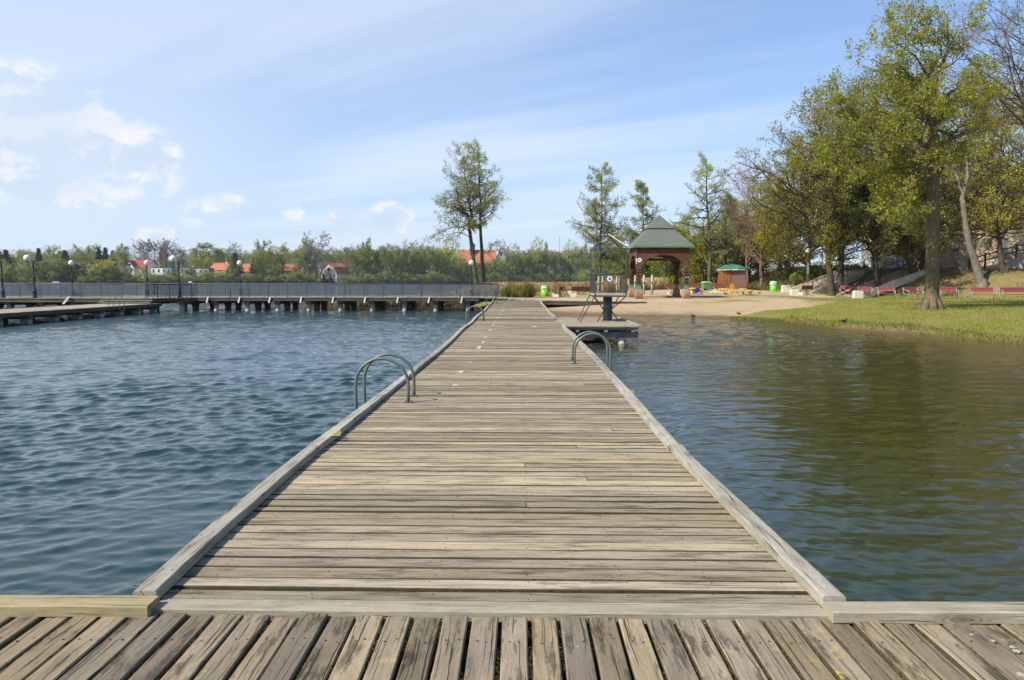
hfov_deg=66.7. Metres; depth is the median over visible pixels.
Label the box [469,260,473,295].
street lamp
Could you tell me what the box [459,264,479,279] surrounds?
broadleaf tree
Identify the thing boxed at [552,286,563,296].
park bench
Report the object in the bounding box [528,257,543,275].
broadleaf tree
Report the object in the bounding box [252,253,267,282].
broadleaf tree
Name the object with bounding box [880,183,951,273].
forked tree
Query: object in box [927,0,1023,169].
bare tree
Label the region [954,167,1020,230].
broadleaf tree
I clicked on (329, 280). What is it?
spruce tree
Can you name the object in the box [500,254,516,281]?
broadleaf tree
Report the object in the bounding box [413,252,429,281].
broadleaf tree
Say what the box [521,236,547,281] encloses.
willow tree
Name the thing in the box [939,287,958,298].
park bench
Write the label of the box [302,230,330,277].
bare tree
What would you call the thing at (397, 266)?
broadleaf tree
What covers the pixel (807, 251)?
street lamp
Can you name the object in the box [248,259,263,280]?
spruce tree
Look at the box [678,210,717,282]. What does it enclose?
wood tree
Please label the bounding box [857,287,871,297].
park bench
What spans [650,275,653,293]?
play post
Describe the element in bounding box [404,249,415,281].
broadleaf tree
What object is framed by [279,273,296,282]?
shrub
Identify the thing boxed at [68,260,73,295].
street lamp
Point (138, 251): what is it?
bare tree
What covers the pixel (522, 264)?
broadleaf tree
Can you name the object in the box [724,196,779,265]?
wood tree
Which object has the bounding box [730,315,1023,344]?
bank grass
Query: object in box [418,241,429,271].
broadleaf tree
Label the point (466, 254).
red-roofed houses
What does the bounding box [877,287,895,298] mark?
park bench
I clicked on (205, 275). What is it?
shrub
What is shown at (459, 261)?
broadleaf tree
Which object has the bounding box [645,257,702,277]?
wood tree
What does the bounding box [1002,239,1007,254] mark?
notice board
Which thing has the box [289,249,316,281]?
broadleaf tree
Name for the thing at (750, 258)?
bare tree
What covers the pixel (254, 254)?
broadleaf tree
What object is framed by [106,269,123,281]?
broadleaf tree
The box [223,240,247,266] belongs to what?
bare tree
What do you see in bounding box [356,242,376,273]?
broadleaf tree
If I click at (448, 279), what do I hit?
shrub
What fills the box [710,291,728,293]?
play beam
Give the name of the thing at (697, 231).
wood tree
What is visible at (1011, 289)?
park bench
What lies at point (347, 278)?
shrub
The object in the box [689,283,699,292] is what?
park bench
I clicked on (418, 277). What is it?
shrub
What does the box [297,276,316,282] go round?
shrub
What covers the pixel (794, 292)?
concrete planter
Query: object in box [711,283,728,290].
park bench
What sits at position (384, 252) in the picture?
broadleaf tree
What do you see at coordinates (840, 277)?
broadleaf tree
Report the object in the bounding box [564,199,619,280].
alder tree
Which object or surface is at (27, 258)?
street lamp
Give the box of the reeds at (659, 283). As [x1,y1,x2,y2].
[480,277,668,294]
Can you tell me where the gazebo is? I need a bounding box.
[625,215,694,298]
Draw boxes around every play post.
[615,276,617,292]
[642,275,645,293]
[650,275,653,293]
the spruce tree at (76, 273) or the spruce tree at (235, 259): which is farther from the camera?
the spruce tree at (235, 259)
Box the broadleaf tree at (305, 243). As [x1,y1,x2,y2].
[299,238,314,273]
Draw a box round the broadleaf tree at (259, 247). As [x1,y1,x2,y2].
[254,239,270,266]
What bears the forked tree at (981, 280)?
on the ground at (706, 304)
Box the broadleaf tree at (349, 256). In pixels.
[345,250,364,277]
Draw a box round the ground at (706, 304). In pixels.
[0,268,1023,344]
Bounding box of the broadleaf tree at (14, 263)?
[0,258,19,274]
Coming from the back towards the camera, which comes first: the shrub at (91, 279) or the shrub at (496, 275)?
the shrub at (496, 275)
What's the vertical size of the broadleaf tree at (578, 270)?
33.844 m
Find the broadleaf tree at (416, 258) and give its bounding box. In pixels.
[406,244,425,275]
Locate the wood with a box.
[0,242,627,275]
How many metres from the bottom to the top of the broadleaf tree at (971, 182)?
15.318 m
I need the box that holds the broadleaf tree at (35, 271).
[28,265,43,280]
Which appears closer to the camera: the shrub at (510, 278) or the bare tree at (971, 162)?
the bare tree at (971, 162)
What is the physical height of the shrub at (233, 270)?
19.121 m
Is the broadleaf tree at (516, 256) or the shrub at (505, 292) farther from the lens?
the broadleaf tree at (516, 256)
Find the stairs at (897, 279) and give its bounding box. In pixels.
[835,259,924,296]
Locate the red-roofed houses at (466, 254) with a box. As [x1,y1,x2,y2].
[457,249,495,279]
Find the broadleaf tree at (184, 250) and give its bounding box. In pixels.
[175,248,187,267]
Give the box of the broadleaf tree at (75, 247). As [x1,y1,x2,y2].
[71,243,84,264]
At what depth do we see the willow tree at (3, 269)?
453.19 m
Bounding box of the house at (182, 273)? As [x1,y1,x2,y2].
[179,268,191,277]
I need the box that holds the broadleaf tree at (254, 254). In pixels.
[250,253,276,270]
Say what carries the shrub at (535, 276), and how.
on the ground at (706, 304)
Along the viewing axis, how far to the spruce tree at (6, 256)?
463.89 m
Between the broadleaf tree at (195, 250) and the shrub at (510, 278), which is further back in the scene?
the shrub at (510, 278)
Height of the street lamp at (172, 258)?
3.035 m
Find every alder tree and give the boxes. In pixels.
[423,141,500,282]
[454,136,512,282]
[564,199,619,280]
[566,161,635,280]
[620,178,667,277]
[669,151,739,280]
[704,193,748,264]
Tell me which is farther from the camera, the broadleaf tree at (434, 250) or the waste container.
the broadleaf tree at (434, 250)
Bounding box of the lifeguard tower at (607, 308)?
[577,224,628,321]
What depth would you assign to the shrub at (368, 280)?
560.96 m
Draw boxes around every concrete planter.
[567,291,575,295]
[781,285,789,291]
[790,289,798,295]
[852,291,862,297]
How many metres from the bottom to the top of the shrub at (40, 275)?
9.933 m
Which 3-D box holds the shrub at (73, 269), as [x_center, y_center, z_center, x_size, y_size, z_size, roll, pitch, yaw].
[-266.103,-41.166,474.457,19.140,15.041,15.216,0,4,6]
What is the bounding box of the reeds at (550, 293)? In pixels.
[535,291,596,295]
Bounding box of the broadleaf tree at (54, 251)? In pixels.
[40,244,71,268]
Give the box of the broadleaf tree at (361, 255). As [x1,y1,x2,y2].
[357,244,370,277]
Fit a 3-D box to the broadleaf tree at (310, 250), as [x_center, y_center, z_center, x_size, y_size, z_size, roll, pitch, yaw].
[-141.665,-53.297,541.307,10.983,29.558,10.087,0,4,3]
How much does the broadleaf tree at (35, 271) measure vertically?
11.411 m
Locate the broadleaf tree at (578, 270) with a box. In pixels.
[573,249,587,276]
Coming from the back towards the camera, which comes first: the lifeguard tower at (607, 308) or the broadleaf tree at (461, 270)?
the broadleaf tree at (461, 270)
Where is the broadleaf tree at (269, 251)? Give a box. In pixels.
[256,248,276,275]
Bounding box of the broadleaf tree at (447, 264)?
[440,254,453,275]
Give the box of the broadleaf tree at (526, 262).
[517,254,531,277]
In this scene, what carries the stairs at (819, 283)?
on the ground at (706, 304)
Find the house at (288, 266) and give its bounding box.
[279,263,297,280]
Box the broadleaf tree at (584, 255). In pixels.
[575,244,591,280]
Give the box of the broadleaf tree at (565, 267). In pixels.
[557,257,572,275]
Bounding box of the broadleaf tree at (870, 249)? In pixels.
[819,148,952,278]
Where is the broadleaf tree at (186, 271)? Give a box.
[168,267,201,280]
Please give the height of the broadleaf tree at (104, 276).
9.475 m
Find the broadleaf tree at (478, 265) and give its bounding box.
[476,262,490,281]
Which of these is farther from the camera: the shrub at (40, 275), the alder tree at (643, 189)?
the shrub at (40, 275)
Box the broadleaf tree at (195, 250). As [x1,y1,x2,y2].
[187,243,210,267]
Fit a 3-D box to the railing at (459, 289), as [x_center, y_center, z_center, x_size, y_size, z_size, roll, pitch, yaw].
[-12.257,-3.655,57.290,22.650,1.006,0.423,0,4,1]
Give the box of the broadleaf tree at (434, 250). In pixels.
[429,245,443,276]
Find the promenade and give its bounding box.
[0,295,646,311]
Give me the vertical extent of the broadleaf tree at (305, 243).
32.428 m
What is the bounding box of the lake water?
[0,284,1023,601]
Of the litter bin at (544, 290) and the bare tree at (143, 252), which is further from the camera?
the bare tree at (143, 252)
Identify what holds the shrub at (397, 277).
on the ground at (706, 304)
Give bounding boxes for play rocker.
[729,284,733,294]
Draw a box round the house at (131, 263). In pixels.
[123,260,139,279]
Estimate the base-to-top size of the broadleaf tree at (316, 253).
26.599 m
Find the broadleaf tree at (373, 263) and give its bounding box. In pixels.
[363,250,375,276]
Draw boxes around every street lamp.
[0,260,5,297]
[23,255,37,297]
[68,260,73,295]
[144,260,149,294]
[169,255,181,296]
[237,260,242,295]
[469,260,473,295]
[805,248,809,281]
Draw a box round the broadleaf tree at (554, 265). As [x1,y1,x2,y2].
[549,251,561,275]
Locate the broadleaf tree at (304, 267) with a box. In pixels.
[300,246,310,275]
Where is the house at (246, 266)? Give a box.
[242,264,260,278]
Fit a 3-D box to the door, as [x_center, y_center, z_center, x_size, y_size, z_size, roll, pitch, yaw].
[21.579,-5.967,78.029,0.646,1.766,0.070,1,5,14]
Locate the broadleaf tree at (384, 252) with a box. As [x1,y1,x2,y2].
[378,245,391,271]
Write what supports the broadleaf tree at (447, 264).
on the ground at (706, 304)
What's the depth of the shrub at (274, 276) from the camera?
516.36 m
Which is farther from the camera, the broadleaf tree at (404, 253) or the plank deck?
the broadleaf tree at (404, 253)
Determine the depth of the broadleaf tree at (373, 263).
574.19 m
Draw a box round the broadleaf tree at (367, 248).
[357,237,374,274]
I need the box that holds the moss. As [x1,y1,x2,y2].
[0,378,1023,679]
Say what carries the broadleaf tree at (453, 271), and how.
on the ground at (706, 304)
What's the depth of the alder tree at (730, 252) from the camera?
88.87 m
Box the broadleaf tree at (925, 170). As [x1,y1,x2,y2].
[820,134,972,256]
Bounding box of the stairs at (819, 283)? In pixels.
[786,261,864,293]
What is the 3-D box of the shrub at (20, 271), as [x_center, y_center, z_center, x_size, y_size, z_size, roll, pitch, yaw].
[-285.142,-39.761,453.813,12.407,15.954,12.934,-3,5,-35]
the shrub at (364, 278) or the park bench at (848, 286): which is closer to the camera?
the park bench at (848, 286)
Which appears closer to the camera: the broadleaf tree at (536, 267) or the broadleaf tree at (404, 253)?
the broadleaf tree at (404, 253)
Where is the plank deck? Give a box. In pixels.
[0,595,1023,679]
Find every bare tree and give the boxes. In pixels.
[127,240,151,259]
[137,238,165,266]
[138,241,150,259]
[142,238,177,263]
[159,241,179,266]
[167,247,186,266]
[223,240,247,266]
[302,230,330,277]
[396,239,421,265]
[494,240,510,255]
[709,147,784,286]
[717,161,768,286]
[759,155,795,279]
[917,164,988,228]
[918,28,1023,231]
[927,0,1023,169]
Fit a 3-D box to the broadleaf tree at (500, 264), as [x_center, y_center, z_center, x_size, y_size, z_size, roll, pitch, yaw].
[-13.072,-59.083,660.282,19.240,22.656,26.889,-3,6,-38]
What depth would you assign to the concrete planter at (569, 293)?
67.39 m
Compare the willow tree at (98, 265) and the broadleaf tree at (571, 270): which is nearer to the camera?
the willow tree at (98, 265)
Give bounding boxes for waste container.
[701,281,711,289]
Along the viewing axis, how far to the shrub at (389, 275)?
572.58 m
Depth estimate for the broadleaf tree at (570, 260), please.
740.38 m
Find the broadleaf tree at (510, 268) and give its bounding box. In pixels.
[497,263,516,281]
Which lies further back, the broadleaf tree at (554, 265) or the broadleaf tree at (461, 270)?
the broadleaf tree at (554, 265)
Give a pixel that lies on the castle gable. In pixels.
(501, 254)
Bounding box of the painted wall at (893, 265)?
[871,259,907,269]
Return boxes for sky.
[0,0,1023,271]
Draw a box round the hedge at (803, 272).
[789,261,825,284]
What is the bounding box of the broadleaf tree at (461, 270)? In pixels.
[455,265,470,276]
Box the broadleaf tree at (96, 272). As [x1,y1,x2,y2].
[87,268,105,282]
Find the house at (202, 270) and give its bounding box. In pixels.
[192,266,213,277]
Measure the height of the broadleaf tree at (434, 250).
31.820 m
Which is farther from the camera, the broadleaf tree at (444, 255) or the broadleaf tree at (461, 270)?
the broadleaf tree at (461, 270)
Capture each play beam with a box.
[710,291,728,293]
[735,290,751,294]
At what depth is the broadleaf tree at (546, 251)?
758.50 m
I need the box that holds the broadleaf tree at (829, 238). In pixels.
[713,82,922,295]
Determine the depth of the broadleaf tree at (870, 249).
65.21 m
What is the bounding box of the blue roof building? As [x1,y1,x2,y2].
[861,210,976,264]
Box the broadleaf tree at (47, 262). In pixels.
[29,257,81,281]
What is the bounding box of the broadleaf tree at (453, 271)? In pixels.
[441,265,458,278]
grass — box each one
[729,295,1023,343]
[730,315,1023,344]
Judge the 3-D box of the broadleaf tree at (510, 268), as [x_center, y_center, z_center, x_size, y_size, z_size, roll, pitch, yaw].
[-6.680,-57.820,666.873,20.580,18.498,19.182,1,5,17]
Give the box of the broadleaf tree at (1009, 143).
[922,101,1023,230]
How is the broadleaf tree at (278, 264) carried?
on the ground at (706, 304)
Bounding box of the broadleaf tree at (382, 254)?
[371,246,398,274]
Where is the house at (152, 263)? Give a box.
[132,259,158,278]
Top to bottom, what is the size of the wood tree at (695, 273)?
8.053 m
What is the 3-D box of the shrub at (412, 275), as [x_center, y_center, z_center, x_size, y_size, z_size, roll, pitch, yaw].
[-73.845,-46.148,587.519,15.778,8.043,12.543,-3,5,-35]
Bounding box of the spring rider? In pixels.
[694,288,706,293]
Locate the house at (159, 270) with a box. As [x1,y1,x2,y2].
[150,267,177,277]
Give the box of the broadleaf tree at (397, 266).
[385,242,403,273]
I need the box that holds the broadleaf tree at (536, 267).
[532,250,546,281]
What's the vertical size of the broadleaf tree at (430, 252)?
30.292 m
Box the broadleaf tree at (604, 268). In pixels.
[597,259,610,275]
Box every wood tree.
[601,243,647,279]
[611,253,669,277]
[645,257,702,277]
[653,219,707,283]
[668,231,729,284]
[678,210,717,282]
[682,214,742,282]
[704,188,752,268]
[711,220,757,280]
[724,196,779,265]
[728,219,779,283]
[740,203,804,266]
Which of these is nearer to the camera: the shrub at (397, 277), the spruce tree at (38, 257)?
the spruce tree at (38, 257)
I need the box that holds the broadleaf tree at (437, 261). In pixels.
[432,249,446,278]
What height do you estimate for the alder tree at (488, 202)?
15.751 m
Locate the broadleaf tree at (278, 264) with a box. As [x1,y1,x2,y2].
[269,253,282,281]
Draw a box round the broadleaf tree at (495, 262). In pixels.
[488,254,507,278]
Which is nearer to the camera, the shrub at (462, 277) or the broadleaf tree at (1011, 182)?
the broadleaf tree at (1011, 182)
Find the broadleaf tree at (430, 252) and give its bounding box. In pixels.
[422,246,438,274]
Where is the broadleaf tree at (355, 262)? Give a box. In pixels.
[347,250,361,274]
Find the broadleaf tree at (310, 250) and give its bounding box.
[302,244,315,274]
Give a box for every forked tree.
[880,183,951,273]
[940,53,1019,286]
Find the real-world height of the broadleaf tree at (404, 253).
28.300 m
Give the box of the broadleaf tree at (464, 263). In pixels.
[462,261,470,281]
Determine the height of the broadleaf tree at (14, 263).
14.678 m
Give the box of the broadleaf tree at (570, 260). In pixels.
[566,250,578,276]
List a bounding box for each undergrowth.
[667,263,869,289]
[777,266,1023,297]
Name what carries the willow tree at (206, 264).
on the ground at (706, 304)
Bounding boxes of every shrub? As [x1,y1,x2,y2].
[11,259,32,282]
[35,267,49,281]
[57,260,89,281]
[58,261,75,280]
[75,273,91,282]
[88,275,100,282]
[115,274,131,282]
[116,266,138,282]
[133,273,150,282]
[138,274,154,282]
[148,272,165,282]
[153,274,165,282]
[164,274,176,282]
[165,271,177,282]
[175,277,190,282]
[183,276,199,282]
[195,271,223,282]
[203,274,216,282]
[216,276,229,282]
[223,273,234,282]
[224,257,242,281]
[235,273,256,282]
[245,276,267,282]
[253,273,266,282]
[264,273,280,282]
[274,273,293,282]
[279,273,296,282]
[288,271,302,282]
[293,274,313,282]
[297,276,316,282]
[302,274,316,282]
[337,275,356,282]
[348,277,367,282]
[357,273,374,282]
[361,275,376,282]
[372,272,389,282]
[373,273,386,282]
[385,271,399,281]
[386,272,401,281]
[393,269,407,282]
[400,275,417,282]
[406,274,416,282]
[409,274,425,282]
[425,270,439,282]
[433,273,446,282]
[440,275,455,282]
[452,275,468,282]
[454,277,469,282]
[488,272,504,281]
[492,272,507,282]
[498,285,518,296]
[503,273,516,281]
[514,281,537,297]
[526,273,545,282]
[528,272,545,282]
[539,274,551,281]
[548,270,562,281]
[555,275,566,281]
[562,273,575,281]
[574,271,585,281]
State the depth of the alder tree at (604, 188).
84.95 m
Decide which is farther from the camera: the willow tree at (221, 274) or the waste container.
the willow tree at (221, 274)
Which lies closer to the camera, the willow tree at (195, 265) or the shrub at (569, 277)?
the willow tree at (195, 265)
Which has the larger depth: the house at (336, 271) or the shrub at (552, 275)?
the shrub at (552, 275)
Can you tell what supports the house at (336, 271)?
on the ground at (706, 304)
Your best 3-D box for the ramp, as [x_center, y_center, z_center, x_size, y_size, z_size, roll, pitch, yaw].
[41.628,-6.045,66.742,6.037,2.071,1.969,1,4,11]
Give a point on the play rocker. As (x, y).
(731, 288)
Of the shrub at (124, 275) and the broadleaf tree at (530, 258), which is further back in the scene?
the broadleaf tree at (530, 258)
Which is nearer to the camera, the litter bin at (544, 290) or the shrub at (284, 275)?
the litter bin at (544, 290)
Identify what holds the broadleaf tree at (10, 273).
on the ground at (706, 304)
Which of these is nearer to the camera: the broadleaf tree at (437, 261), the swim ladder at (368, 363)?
the swim ladder at (368, 363)
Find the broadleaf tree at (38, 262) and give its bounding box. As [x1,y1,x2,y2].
[25,259,51,276]
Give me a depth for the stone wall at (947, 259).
69.48 m
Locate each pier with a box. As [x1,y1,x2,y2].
[0,303,161,325]
[133,300,845,629]
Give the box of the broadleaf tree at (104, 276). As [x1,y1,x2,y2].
[96,268,114,281]
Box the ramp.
[981,258,1023,269]
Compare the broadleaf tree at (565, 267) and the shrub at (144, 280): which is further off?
the broadleaf tree at (565, 267)
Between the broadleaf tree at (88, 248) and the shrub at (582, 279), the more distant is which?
the shrub at (582, 279)
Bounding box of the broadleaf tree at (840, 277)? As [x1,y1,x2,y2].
[771,80,957,292]
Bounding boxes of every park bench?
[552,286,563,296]
[571,287,591,296]
[665,284,681,293]
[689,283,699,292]
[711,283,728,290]
[799,285,812,294]
[839,285,856,295]
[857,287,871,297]
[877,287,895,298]
[903,287,923,298]
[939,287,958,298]
[969,287,996,299]
[999,287,1023,299]
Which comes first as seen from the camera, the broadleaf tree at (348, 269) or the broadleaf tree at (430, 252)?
the broadleaf tree at (348, 269)
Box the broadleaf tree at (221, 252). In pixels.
[197,242,241,266]
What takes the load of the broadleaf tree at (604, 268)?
on the ground at (706, 304)
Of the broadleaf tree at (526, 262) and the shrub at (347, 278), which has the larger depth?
the broadleaf tree at (526, 262)
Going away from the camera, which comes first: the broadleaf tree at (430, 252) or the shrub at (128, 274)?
the shrub at (128, 274)
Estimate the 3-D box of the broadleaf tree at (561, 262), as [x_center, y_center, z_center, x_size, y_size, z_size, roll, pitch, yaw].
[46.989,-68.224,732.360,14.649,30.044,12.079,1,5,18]
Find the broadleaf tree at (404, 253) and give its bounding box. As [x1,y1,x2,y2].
[396,249,409,273]
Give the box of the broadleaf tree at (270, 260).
[264,250,277,276]
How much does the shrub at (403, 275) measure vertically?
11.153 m
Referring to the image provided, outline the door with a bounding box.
[724,272,730,288]
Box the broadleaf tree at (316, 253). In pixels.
[309,247,323,281]
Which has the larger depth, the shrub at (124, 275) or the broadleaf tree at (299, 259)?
the broadleaf tree at (299, 259)
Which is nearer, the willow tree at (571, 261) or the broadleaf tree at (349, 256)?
the broadleaf tree at (349, 256)
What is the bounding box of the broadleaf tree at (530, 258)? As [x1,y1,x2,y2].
[522,250,534,274]
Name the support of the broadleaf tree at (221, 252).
on the ground at (706, 304)
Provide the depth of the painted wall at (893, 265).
72.51 m
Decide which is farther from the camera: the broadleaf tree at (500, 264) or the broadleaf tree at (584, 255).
the broadleaf tree at (584, 255)
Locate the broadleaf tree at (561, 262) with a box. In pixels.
[555,252,567,275]
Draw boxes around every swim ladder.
[108,296,124,315]
[354,353,417,409]
[465,305,484,324]
[570,331,611,370]
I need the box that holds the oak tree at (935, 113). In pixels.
[783,0,1014,309]
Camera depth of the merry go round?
65.82 m
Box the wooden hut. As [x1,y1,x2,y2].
[716,264,747,288]
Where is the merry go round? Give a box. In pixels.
[718,288,728,294]
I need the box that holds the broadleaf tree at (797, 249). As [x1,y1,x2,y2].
[745,132,859,280]
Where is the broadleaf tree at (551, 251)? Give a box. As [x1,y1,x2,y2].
[548,249,558,277]
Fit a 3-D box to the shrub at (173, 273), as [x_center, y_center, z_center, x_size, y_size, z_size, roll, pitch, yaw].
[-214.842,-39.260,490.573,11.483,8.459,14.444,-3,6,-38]
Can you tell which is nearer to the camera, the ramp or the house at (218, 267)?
the ramp
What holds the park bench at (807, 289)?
on the ground at (706, 304)
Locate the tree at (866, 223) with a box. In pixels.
[803,126,970,295]
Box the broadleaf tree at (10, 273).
[0,264,15,281]
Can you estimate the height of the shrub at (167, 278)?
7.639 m
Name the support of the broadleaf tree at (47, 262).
on the ground at (706, 304)
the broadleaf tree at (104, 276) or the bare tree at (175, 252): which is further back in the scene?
the bare tree at (175, 252)
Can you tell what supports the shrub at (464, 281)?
on the ground at (706, 304)
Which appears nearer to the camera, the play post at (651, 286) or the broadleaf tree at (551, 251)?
the play post at (651, 286)
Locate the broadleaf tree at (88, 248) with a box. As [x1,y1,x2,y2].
[78,242,102,265]
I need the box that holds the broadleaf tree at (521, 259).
[513,253,526,281]
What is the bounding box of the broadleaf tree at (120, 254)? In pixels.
[114,243,132,273]
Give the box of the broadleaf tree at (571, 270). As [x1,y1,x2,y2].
[562,249,580,280]
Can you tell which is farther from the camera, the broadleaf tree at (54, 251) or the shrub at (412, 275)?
the shrub at (412, 275)
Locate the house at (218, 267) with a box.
[210,262,233,276]
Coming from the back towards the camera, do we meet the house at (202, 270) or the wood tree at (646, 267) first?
the house at (202, 270)
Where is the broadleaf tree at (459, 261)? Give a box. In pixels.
[447,257,468,279]
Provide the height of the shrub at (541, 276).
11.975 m
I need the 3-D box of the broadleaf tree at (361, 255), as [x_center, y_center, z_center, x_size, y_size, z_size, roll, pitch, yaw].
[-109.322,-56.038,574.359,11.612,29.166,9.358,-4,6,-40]
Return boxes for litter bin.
[541,285,548,295]
[770,281,777,291]
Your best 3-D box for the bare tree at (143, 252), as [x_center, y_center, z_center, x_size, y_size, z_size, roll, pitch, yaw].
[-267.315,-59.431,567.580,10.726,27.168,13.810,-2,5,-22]
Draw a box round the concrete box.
[955,259,971,269]
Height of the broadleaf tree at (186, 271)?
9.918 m
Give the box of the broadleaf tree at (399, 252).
[396,246,408,274]
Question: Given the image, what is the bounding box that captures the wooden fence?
[968,244,1023,269]
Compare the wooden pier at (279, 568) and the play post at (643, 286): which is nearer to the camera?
the wooden pier at (279, 568)
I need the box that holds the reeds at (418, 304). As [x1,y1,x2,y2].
[307,282,501,306]
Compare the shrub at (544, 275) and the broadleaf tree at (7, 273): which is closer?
the broadleaf tree at (7, 273)
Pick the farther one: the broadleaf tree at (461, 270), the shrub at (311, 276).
the broadleaf tree at (461, 270)
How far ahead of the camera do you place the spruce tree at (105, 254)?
495.12 m
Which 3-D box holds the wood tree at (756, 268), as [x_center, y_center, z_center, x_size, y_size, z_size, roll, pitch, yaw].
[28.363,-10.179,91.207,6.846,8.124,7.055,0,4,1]
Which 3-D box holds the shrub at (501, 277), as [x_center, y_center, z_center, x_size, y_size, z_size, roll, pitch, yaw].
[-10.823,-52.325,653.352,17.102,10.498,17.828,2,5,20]
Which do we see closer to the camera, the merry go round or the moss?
the moss
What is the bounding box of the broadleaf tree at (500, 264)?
[486,258,507,281]
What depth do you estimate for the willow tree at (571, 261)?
741.80 m
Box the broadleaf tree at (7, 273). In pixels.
[0,268,16,281]
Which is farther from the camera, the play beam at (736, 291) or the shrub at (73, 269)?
the shrub at (73, 269)
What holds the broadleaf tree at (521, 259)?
on the ground at (706, 304)
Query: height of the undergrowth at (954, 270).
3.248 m
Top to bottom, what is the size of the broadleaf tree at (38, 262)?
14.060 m
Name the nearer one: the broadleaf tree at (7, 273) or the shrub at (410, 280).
the broadleaf tree at (7, 273)
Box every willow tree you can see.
[0,259,15,281]
[80,259,116,281]
[99,252,126,281]
[128,262,152,281]
[186,253,203,267]
[196,250,214,267]
[214,270,237,281]
[286,266,308,282]
[428,237,470,281]
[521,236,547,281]
[561,239,583,280]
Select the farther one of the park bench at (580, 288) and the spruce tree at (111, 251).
the spruce tree at (111, 251)
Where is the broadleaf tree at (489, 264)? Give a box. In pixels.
[486,261,500,276]
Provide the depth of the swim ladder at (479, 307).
30.82 m
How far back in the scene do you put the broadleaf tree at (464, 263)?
638.47 m
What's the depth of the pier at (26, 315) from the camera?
45.17 m
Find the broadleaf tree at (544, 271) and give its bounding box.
[537,249,553,278]
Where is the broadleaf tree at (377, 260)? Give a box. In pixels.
[373,250,379,276]
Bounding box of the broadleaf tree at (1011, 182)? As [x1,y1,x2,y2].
[921,66,1023,272]
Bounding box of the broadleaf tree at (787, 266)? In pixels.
[732,176,821,283]
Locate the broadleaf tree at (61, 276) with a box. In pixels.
[43,267,64,280]
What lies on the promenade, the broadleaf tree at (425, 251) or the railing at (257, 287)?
the railing at (257, 287)
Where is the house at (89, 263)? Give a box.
[86,262,99,279]
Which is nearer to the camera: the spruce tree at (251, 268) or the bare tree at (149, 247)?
the spruce tree at (251, 268)
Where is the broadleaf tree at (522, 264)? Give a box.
[517,259,525,281]
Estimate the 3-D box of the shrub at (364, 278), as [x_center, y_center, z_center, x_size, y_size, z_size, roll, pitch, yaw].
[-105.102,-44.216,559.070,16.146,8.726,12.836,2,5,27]
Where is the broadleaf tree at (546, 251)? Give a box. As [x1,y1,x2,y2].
[543,239,551,273]
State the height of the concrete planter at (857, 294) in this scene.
0.698 m
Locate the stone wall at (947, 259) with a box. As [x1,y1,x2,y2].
[914,220,1023,267]
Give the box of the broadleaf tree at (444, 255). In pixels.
[431,253,449,275]
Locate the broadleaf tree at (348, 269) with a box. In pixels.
[341,245,352,274]
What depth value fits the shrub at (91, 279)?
470.11 m
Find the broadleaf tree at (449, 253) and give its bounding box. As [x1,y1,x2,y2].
[440,249,456,276]
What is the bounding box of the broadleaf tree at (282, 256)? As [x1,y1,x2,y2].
[268,242,290,275]
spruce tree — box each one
[0,249,20,280]
[27,248,48,278]
[52,250,70,279]
[64,264,85,281]
[74,264,93,280]
[93,247,102,276]
[100,247,119,278]
[110,250,119,278]
[227,253,245,281]
[242,257,258,281]
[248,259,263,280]
[319,275,328,282]
[325,275,335,282]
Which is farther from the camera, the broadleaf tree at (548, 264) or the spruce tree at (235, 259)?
the broadleaf tree at (548, 264)
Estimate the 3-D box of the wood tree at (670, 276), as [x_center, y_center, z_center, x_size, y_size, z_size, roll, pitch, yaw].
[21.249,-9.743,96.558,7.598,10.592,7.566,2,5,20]
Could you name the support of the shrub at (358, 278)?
on the ground at (706, 304)
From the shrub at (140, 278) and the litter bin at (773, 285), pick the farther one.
the shrub at (140, 278)
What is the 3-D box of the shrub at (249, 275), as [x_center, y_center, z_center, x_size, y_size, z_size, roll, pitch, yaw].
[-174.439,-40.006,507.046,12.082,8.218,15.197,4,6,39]
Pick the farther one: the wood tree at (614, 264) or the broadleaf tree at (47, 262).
the broadleaf tree at (47, 262)
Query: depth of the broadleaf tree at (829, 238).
65.54 m
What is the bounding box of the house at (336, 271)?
[320,262,348,282]
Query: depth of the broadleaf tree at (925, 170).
77.70 m
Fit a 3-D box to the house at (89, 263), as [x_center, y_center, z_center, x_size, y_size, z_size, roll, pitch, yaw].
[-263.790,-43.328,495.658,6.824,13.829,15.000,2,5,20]
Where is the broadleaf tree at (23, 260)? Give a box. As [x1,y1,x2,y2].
[15,254,49,273]
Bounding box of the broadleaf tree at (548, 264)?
[533,250,549,281]
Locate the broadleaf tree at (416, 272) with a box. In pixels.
[407,250,422,273]
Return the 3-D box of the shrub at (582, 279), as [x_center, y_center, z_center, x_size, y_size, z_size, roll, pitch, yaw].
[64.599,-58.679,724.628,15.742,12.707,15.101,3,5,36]
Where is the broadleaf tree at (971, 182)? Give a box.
[925,129,1019,221]
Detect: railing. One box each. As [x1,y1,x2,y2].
[0,283,491,295]
[145,284,191,297]
[191,284,498,296]
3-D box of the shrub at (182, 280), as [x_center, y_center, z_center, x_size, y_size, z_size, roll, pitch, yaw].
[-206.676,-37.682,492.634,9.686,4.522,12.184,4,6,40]
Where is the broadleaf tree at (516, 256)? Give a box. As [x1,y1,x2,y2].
[506,248,520,274]
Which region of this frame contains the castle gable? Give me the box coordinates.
[497,248,505,276]

